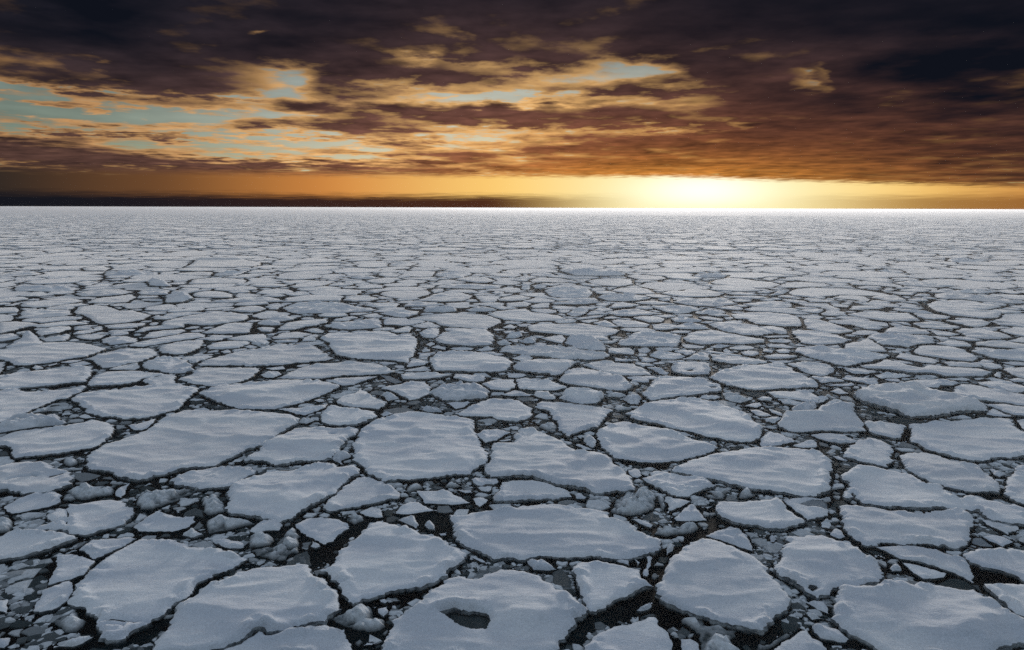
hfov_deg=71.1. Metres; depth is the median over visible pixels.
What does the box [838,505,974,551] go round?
ice floe
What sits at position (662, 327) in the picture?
ice floe
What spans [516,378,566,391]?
ice floe
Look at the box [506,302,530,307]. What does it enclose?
ice floe
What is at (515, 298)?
ice floe
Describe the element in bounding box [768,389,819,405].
ice floe
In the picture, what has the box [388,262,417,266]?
ice floe
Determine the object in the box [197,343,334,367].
ice floe
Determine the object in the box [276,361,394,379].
ice floe
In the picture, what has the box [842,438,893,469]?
ice floe
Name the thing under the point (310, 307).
ice floe
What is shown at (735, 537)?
ice floe
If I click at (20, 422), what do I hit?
ice floe
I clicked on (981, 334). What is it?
ice floe
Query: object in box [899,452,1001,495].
ice floe
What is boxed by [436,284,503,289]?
ice floe
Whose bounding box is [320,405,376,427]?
ice floe
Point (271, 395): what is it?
ice floe
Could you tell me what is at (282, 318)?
ice floe
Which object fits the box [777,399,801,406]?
ice floe
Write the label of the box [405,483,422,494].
rubble heap
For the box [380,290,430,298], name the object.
ice floe
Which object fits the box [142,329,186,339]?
ice floe
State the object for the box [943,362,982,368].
ice floe
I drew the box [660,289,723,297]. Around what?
ice floe
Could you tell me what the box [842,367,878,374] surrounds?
ice floe
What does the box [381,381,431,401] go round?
ice floe
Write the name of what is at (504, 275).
ice floe
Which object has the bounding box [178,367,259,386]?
ice floe
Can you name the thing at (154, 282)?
ice floe
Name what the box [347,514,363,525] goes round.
ice block
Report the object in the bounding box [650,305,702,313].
ice floe
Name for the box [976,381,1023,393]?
ice floe
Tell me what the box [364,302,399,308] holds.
ice floe
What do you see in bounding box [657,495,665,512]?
rubble heap
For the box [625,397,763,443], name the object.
ice floe
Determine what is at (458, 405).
ice floe
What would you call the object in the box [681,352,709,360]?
ice floe
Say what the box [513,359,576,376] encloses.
ice floe
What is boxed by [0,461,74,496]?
ice floe
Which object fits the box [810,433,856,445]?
ice floe
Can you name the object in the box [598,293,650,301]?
ice floe
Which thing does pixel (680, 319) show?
ice floe
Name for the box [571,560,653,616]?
ice floe
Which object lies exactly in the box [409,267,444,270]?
ice floe
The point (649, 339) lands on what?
ice floe
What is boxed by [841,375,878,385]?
ice floe
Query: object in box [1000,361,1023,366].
ice floe
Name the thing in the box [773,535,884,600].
ice floe
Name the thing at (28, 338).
ice floe
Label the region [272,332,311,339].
ice floe
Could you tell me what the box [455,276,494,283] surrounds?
ice floe
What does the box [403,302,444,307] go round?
ice floe
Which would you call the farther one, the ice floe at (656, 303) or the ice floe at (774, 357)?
the ice floe at (656, 303)
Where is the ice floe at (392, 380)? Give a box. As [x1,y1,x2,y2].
[379,375,401,383]
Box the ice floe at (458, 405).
[446,401,469,409]
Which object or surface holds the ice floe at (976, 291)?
on the sea
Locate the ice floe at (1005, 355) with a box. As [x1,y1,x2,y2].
[970,349,1023,361]
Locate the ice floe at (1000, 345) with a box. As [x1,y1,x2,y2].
[975,341,1023,348]
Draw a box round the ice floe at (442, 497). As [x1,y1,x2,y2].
[416,489,469,505]
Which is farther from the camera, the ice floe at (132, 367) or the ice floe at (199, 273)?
the ice floe at (199, 273)
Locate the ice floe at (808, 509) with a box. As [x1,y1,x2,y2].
[782,497,828,521]
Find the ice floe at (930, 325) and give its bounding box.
[913,322,960,329]
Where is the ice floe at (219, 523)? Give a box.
[206,514,255,534]
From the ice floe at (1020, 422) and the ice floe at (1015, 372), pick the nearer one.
the ice floe at (1020, 422)
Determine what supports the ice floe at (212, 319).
on the sea
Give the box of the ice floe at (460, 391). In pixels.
[429,381,490,402]
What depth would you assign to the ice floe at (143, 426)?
49.17 m
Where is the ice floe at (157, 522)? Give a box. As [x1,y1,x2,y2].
[133,511,195,533]
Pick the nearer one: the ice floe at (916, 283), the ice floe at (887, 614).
the ice floe at (887, 614)
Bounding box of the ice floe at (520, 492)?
[492,480,571,503]
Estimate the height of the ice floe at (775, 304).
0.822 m
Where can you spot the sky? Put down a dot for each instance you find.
(672, 104)
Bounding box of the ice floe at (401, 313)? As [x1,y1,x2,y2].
[380,309,418,317]
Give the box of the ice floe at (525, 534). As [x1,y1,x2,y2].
[448,504,661,563]
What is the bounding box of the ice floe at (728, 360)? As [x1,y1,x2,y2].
[710,354,767,365]
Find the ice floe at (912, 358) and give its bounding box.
[895,353,938,364]
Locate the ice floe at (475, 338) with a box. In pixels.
[434,328,494,348]
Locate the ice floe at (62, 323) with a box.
[33,321,88,327]
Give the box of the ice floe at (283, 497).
[224,461,359,524]
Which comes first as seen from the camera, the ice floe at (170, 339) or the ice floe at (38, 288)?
the ice floe at (170, 339)
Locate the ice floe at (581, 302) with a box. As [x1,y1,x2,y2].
[552,300,601,305]
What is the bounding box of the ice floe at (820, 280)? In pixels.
[785,277,859,283]
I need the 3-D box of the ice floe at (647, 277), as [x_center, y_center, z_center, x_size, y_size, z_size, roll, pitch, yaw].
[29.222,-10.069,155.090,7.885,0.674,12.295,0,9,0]
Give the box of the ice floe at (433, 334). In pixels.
[420,330,439,339]
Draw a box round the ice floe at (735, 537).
[706,527,752,552]
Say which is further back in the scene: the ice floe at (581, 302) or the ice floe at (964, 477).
the ice floe at (581, 302)
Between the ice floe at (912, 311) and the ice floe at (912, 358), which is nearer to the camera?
the ice floe at (912, 358)
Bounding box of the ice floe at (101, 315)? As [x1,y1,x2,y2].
[74,305,150,324]
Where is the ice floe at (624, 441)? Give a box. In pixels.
[596,421,717,464]
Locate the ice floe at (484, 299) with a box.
[476,295,500,302]
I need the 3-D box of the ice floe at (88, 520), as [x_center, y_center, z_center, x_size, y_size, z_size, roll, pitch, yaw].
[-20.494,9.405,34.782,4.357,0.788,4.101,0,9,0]
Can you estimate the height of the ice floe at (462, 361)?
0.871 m
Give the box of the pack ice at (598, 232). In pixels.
[0,214,1023,251]
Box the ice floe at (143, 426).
[128,419,155,431]
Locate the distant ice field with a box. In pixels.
[0,207,1023,217]
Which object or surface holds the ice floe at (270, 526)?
on the sea
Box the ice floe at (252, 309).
[230,306,265,313]
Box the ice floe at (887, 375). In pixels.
[874,372,910,378]
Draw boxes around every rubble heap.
[0,514,12,533]
[63,457,78,466]
[63,494,75,501]
[135,489,176,510]
[137,486,197,507]
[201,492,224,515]
[251,528,300,561]
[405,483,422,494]
[445,478,460,488]
[611,486,656,516]
[654,521,698,536]
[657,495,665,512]
[681,617,739,649]
[704,491,724,499]
[738,487,754,499]
[757,634,791,649]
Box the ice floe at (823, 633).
[812,623,848,645]
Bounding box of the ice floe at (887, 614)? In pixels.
[830,579,1023,649]
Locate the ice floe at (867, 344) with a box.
[844,338,886,352]
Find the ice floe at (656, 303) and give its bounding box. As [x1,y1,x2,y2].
[635,301,676,305]
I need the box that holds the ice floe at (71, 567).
[48,554,94,587]
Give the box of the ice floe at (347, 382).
[326,376,376,386]
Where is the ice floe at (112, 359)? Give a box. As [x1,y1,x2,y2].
[87,348,159,369]
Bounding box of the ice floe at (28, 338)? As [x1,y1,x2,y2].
[6,331,43,347]
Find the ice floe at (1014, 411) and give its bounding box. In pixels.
[984,404,1023,417]
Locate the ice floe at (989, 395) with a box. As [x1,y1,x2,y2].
[952,384,1023,406]
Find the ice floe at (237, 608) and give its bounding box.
[153,564,341,649]
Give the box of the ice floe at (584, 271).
[559,267,625,276]
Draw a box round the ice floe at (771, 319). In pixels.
[731,312,801,326]
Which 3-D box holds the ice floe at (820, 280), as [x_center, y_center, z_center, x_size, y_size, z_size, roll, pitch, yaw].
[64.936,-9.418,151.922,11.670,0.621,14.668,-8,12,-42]
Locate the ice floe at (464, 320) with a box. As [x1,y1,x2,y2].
[410,313,500,329]
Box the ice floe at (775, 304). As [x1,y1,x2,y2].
[742,301,791,307]
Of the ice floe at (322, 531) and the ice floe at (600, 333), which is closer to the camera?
the ice floe at (322, 531)
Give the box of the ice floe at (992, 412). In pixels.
[986,408,1012,417]
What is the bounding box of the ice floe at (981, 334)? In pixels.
[955,328,1012,340]
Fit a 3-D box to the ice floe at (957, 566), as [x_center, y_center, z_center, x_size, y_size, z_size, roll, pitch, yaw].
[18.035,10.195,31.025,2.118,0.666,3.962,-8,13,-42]
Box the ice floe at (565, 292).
[544,286,592,297]
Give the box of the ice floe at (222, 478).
[169,465,255,492]
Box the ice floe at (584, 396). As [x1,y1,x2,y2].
[559,387,603,405]
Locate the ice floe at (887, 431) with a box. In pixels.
[864,420,906,440]
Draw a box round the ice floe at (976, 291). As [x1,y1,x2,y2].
[950,289,997,293]
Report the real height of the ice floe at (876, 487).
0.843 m
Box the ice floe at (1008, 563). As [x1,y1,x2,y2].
[962,547,1023,583]
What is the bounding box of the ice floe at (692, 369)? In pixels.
[670,362,710,376]
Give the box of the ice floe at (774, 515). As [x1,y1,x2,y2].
[715,497,805,532]
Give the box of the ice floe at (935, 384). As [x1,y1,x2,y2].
[905,379,959,388]
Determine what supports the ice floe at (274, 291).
on the sea
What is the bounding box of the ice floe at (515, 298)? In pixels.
[498,295,530,301]
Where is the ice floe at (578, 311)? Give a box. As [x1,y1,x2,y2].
[567,307,588,316]
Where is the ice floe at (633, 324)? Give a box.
[611,320,649,327]
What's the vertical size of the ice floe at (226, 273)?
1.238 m
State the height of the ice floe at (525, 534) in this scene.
0.825 m
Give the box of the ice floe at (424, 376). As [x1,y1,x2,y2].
[401,371,451,380]
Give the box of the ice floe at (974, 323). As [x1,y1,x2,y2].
[946,320,990,327]
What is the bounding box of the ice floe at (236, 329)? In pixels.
[201,323,252,334]
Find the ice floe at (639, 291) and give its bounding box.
[612,287,654,294]
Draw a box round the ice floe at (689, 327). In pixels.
[670,324,706,330]
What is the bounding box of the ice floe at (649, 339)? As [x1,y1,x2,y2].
[618,330,681,347]
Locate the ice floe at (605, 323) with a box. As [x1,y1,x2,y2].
[593,320,617,327]
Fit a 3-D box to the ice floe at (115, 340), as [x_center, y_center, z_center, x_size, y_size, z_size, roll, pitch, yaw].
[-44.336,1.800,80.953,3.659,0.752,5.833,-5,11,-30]
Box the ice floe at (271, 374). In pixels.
[260,371,281,378]
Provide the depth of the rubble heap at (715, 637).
25.39 m
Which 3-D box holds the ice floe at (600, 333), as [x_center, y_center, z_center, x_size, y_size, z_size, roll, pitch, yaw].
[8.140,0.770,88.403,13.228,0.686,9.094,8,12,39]
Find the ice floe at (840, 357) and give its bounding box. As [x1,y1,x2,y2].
[794,345,889,366]
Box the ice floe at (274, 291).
[256,289,292,294]
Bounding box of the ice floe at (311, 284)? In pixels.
[289,281,335,288]
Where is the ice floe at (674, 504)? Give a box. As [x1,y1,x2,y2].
[664,497,689,514]
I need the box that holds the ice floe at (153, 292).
[137,289,169,295]
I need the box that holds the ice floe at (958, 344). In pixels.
[937,340,971,347]
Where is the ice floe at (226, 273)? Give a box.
[214,270,249,276]
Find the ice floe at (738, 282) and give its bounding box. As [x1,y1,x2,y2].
[710,278,779,288]
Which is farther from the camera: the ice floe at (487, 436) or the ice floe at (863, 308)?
the ice floe at (863, 308)
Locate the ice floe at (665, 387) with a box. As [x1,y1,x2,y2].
[642,375,721,401]
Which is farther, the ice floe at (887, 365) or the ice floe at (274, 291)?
the ice floe at (274, 291)
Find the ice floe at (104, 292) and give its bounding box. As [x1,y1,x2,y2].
[74,289,132,296]
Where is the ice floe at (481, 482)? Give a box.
[471,478,498,486]
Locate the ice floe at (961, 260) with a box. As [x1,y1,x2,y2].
[947,258,988,261]
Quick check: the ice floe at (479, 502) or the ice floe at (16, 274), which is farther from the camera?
the ice floe at (16, 274)
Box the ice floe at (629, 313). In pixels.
[605,309,663,316]
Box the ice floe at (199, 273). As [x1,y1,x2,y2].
[176,272,212,275]
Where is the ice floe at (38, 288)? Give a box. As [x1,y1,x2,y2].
[14,285,80,291]
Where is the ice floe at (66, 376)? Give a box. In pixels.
[0,365,93,389]
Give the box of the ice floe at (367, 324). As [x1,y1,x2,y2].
[324,318,382,330]
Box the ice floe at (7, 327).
[0,322,37,333]
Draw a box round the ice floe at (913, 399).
[853,380,988,419]
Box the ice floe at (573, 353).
[499,345,609,360]
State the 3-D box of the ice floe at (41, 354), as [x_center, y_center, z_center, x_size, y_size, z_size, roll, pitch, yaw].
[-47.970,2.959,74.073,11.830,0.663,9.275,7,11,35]
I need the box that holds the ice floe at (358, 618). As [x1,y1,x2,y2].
[331,604,384,632]
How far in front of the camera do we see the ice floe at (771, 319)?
97.35 m
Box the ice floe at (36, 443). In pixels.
[0,420,114,460]
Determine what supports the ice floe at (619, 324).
on the sea
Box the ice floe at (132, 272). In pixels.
[104,269,157,275]
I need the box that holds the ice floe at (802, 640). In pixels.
[774,630,826,649]
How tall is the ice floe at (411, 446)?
0.797 m
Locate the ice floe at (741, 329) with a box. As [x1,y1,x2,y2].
[708,322,773,336]
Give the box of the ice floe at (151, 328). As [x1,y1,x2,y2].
[134,325,184,332]
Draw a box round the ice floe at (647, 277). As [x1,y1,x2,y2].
[626,275,665,280]
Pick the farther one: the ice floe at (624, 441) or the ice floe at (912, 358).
the ice floe at (912, 358)
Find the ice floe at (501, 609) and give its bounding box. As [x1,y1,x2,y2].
[381,569,587,649]
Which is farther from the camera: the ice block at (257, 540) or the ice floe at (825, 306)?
the ice floe at (825, 306)
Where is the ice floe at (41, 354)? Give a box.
[0,342,105,366]
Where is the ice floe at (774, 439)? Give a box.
[760,432,794,446]
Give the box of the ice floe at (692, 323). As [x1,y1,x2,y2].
[676,322,709,330]
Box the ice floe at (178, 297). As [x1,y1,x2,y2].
[164,291,193,303]
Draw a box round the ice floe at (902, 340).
[867,333,935,348]
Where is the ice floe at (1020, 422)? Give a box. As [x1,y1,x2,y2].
[1016,419,1023,429]
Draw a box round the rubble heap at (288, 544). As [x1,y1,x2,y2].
[251,528,300,561]
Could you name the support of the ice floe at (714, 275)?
on the sea
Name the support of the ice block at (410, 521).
on the sea
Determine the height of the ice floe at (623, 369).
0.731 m
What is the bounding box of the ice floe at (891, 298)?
[871,295,906,301]
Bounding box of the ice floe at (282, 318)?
[257,315,296,326]
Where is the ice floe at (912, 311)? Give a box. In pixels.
[892,308,932,313]
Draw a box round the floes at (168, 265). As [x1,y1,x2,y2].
[0,247,1023,647]
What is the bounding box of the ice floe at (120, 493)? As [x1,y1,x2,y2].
[115,483,129,498]
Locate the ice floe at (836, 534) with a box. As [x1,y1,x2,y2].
[830,529,844,540]
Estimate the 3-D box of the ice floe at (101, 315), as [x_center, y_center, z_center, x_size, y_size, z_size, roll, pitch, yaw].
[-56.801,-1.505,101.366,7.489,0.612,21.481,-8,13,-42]
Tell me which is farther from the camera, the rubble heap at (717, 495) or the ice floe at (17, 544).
the rubble heap at (717, 495)
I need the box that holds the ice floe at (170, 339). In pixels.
[129,333,205,347]
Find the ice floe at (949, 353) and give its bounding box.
[913,345,977,362]
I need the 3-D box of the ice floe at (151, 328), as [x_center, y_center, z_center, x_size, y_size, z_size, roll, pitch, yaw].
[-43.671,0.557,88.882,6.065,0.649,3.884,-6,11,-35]
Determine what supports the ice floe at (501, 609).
on the sea
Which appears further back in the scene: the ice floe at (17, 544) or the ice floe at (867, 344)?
the ice floe at (867, 344)
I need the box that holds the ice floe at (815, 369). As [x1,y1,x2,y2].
[788,361,834,376]
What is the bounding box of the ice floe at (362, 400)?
[336,389,387,410]
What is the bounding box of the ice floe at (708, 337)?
[683,330,765,345]
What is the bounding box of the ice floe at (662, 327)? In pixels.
[652,323,675,330]
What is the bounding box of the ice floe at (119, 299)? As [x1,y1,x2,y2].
[85,295,136,303]
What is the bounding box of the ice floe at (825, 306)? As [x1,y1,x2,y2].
[798,303,840,310]
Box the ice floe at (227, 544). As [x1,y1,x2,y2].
[213,539,243,550]
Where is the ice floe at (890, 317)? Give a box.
[848,312,919,321]
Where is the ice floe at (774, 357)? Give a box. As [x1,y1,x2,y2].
[763,354,796,360]
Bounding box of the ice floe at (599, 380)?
[558,368,633,392]
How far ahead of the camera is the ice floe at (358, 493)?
37.11 m
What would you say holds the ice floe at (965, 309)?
on the sea
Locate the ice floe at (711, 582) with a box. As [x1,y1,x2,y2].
[654,538,791,636]
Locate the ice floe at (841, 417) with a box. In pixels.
[777,401,866,433]
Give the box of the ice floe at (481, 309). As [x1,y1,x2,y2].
[465,306,496,312]
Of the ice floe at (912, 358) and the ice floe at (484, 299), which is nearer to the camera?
the ice floe at (912, 358)
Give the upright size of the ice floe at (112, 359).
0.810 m
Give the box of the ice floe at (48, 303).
[20,298,82,308]
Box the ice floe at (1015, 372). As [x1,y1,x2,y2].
[1003,367,1023,378]
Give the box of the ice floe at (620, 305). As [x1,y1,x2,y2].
[609,302,640,308]
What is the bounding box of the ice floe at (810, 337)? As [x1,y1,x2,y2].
[791,330,851,345]
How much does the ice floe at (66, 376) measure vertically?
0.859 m
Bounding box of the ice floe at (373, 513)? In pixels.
[360,507,382,518]
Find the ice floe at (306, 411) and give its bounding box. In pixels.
[278,404,327,415]
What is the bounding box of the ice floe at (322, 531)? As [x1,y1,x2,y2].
[295,517,349,545]
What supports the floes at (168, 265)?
on the sea
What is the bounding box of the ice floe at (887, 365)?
[860,359,990,378]
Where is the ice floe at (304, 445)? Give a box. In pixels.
[244,426,359,467]
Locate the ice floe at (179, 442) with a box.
[85,409,299,483]
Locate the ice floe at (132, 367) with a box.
[109,363,139,370]
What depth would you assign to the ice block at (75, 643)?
24.65 m
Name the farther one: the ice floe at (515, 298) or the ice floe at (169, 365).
the ice floe at (515, 298)
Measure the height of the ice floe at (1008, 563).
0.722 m
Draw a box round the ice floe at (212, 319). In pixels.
[161,312,248,328]
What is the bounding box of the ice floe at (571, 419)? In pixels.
[534,401,612,438]
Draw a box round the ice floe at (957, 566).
[875,545,973,584]
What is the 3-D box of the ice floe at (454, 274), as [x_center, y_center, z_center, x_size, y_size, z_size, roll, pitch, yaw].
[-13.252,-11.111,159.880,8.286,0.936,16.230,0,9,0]
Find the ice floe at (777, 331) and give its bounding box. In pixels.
[759,326,787,334]
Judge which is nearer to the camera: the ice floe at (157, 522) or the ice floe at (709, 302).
the ice floe at (157, 522)
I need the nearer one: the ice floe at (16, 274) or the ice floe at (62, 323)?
the ice floe at (62, 323)
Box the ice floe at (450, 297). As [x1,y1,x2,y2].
[414,292,472,301]
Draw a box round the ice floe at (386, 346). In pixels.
[320,331,417,363]
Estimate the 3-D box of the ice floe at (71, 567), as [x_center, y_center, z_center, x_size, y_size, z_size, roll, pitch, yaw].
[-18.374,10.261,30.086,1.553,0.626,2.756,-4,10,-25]
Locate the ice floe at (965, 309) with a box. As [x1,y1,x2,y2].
[926,300,1001,319]
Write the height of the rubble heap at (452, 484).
0.635 m
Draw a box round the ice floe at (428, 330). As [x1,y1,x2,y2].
[419,328,439,337]
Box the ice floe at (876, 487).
[840,464,1023,527]
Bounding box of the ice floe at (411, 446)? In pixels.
[351,411,488,483]
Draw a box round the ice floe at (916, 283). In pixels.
[894,280,955,287]
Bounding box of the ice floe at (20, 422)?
[0,412,72,433]
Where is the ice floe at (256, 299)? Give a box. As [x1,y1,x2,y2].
[201,296,283,302]
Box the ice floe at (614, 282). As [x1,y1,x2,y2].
[587,278,633,287]
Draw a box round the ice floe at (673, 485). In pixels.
[642,471,713,498]
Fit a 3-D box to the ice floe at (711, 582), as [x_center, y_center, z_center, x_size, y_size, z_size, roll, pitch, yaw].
[8.663,10.400,28.945,5.107,0.878,6.546,6,11,31]
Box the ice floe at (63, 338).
[41,334,70,342]
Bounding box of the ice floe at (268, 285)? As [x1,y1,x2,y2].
[249,284,287,287]
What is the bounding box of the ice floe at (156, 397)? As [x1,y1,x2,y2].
[71,374,199,420]
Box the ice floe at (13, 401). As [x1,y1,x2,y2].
[0,386,86,421]
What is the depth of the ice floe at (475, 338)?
80.67 m
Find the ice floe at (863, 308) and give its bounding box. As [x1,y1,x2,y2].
[849,305,885,310]
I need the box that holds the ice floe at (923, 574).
[902,563,945,581]
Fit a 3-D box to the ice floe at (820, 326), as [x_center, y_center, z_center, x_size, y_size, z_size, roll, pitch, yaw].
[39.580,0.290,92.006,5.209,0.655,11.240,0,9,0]
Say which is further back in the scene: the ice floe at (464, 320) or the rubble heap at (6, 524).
the ice floe at (464, 320)
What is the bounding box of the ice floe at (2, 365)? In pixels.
[0,362,5,373]
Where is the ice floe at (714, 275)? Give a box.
[694,272,727,277]
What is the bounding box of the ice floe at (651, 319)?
[633,316,664,322]
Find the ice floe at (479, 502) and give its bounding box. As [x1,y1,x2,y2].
[473,497,487,507]
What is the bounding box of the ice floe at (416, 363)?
[406,359,428,367]
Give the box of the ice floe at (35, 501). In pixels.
[4,491,62,514]
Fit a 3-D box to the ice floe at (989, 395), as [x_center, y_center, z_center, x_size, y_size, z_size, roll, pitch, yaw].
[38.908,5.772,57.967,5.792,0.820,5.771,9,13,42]
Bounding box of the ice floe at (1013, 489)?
[1003,465,1023,506]
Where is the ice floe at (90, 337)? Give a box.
[75,334,106,340]
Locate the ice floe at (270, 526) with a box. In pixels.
[250,519,282,534]
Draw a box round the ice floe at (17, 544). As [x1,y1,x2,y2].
[0,528,77,563]
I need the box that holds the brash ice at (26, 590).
[0,254,1023,649]
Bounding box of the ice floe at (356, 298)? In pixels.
[343,295,379,302]
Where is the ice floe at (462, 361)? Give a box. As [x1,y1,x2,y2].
[429,350,513,373]
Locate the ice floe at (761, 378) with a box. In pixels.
[708,363,818,391]
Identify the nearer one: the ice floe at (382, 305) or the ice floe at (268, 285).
the ice floe at (382, 305)
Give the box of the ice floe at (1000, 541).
[982,535,1011,547]
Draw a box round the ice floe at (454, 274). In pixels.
[435,271,470,278]
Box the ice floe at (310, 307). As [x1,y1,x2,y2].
[282,301,376,314]
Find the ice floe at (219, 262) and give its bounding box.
[185,257,260,267]
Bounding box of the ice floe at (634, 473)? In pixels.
[628,468,641,478]
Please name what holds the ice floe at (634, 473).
on the sea
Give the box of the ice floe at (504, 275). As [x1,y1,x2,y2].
[485,273,519,277]
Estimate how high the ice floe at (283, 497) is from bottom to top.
0.884 m
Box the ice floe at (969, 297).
[934,292,1023,304]
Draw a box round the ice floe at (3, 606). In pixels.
[0,600,7,614]
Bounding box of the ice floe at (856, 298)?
[833,295,869,301]
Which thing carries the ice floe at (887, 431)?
on the sea
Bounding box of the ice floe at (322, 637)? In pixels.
[224,625,351,649]
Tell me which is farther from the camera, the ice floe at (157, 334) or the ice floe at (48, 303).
the ice floe at (48, 303)
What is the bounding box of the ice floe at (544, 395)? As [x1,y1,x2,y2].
[534,390,555,399]
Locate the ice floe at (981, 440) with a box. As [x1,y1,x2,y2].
[908,417,1023,463]
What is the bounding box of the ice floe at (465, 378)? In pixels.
[453,374,485,382]
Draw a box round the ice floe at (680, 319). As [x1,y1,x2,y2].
[670,316,701,322]
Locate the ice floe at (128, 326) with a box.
[107,323,145,329]
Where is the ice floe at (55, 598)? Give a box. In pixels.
[33,581,73,615]
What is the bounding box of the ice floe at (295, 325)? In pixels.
[278,319,327,330]
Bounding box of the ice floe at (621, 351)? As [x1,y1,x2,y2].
[608,348,633,355]
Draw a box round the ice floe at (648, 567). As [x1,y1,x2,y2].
[643,556,651,578]
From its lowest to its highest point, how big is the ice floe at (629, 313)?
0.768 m
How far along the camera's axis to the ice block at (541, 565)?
29.97 m
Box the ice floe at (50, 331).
[36,326,71,336]
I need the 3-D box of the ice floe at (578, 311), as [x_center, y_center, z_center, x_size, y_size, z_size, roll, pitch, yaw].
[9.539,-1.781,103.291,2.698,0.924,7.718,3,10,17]
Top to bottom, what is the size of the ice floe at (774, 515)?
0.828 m
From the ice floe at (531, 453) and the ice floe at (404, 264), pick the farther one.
the ice floe at (404, 264)
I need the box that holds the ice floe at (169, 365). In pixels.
[142,356,193,374]
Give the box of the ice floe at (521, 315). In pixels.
[487,309,565,322]
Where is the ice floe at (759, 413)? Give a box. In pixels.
[748,409,771,417]
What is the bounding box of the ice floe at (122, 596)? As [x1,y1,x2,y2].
[67,539,248,646]
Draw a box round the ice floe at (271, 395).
[198,379,339,410]
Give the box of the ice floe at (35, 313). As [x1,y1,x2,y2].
[17,309,72,319]
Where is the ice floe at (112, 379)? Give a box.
[87,371,166,387]
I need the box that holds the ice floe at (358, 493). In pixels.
[323,476,400,514]
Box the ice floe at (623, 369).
[582,360,651,376]
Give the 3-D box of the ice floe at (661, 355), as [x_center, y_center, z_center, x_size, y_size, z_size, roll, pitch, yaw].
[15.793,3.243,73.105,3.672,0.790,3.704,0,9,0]
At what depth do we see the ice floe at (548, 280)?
147.98 m
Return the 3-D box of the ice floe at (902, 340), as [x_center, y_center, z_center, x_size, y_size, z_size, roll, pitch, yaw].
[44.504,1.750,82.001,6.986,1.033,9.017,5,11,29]
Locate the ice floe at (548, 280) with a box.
[529,278,572,282]
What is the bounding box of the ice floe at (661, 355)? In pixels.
[649,350,685,360]
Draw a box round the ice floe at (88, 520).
[35,500,134,538]
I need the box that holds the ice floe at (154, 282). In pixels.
[148,277,171,287]
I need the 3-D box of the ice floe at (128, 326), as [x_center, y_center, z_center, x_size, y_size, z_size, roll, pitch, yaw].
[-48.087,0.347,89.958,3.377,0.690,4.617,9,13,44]
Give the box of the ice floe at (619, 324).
[612,321,641,327]
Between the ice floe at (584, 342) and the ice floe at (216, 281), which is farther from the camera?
the ice floe at (216, 281)
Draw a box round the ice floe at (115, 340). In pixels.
[101,336,137,345]
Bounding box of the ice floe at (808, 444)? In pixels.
[792,440,816,448]
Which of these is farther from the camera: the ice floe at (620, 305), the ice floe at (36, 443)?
the ice floe at (620, 305)
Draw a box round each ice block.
[0,638,10,649]
[53,612,86,633]
[54,636,92,649]
[65,482,116,500]
[182,528,203,539]
[249,532,273,548]
[332,450,350,465]
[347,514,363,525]
[398,515,418,529]
[423,305,456,312]
[527,559,555,572]
[539,422,557,433]
[582,434,595,449]
[623,394,641,405]
[791,402,816,410]
[806,600,827,614]
[825,400,854,407]
[972,538,992,547]
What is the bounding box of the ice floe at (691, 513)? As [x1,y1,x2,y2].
[674,504,706,522]
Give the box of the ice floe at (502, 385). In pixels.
[482,379,515,392]
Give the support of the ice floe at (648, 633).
on the sea
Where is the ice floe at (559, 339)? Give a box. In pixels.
[541,335,565,344]
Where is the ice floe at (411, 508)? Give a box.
[395,502,436,515]
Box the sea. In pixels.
[0,223,1023,649]
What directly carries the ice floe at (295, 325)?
on the sea
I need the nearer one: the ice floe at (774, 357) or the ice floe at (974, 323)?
the ice floe at (774, 357)
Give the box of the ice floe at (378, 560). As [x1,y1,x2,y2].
[319,521,467,607]
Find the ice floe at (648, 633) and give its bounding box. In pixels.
[584,617,672,649]
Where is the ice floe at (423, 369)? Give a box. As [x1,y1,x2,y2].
[404,366,431,371]
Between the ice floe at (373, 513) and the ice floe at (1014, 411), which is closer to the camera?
the ice floe at (373, 513)
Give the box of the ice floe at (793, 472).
[670,446,833,497]
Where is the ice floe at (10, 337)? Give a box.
[0,333,20,342]
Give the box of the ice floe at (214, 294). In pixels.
[193,291,233,298]
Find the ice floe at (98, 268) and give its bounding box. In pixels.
[82,266,111,270]
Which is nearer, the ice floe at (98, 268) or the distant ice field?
the ice floe at (98, 268)
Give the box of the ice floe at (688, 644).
[680,639,698,649]
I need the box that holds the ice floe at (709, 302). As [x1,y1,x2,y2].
[673,298,737,307]
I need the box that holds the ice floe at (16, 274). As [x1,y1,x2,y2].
[0,271,41,276]
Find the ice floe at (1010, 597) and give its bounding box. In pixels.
[983,583,1023,617]
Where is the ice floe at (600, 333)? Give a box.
[527,323,619,340]
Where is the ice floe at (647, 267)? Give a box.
[631,265,662,269]
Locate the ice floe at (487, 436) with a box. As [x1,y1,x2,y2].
[477,429,510,444]
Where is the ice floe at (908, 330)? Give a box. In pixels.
[884,327,929,335]
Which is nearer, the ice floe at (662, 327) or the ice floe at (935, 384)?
the ice floe at (935, 384)
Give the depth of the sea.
37.82 m
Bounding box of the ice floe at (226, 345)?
[206,341,249,350]
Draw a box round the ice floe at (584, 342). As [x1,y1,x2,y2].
[564,334,606,351]
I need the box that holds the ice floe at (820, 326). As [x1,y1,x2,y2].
[803,319,852,334]
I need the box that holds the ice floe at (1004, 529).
[983,520,1018,535]
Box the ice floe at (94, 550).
[79,537,136,560]
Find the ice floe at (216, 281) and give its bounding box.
[188,278,246,284]
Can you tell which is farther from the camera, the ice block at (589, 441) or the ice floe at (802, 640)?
the ice block at (589, 441)
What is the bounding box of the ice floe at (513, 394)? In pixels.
[502,390,530,397]
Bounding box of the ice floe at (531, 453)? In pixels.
[483,427,635,495]
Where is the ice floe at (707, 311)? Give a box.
[695,309,725,314]
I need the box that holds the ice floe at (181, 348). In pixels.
[159,340,204,355]
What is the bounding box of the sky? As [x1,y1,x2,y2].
[0,0,1023,209]
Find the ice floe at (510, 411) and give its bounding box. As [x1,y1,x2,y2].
[453,398,532,423]

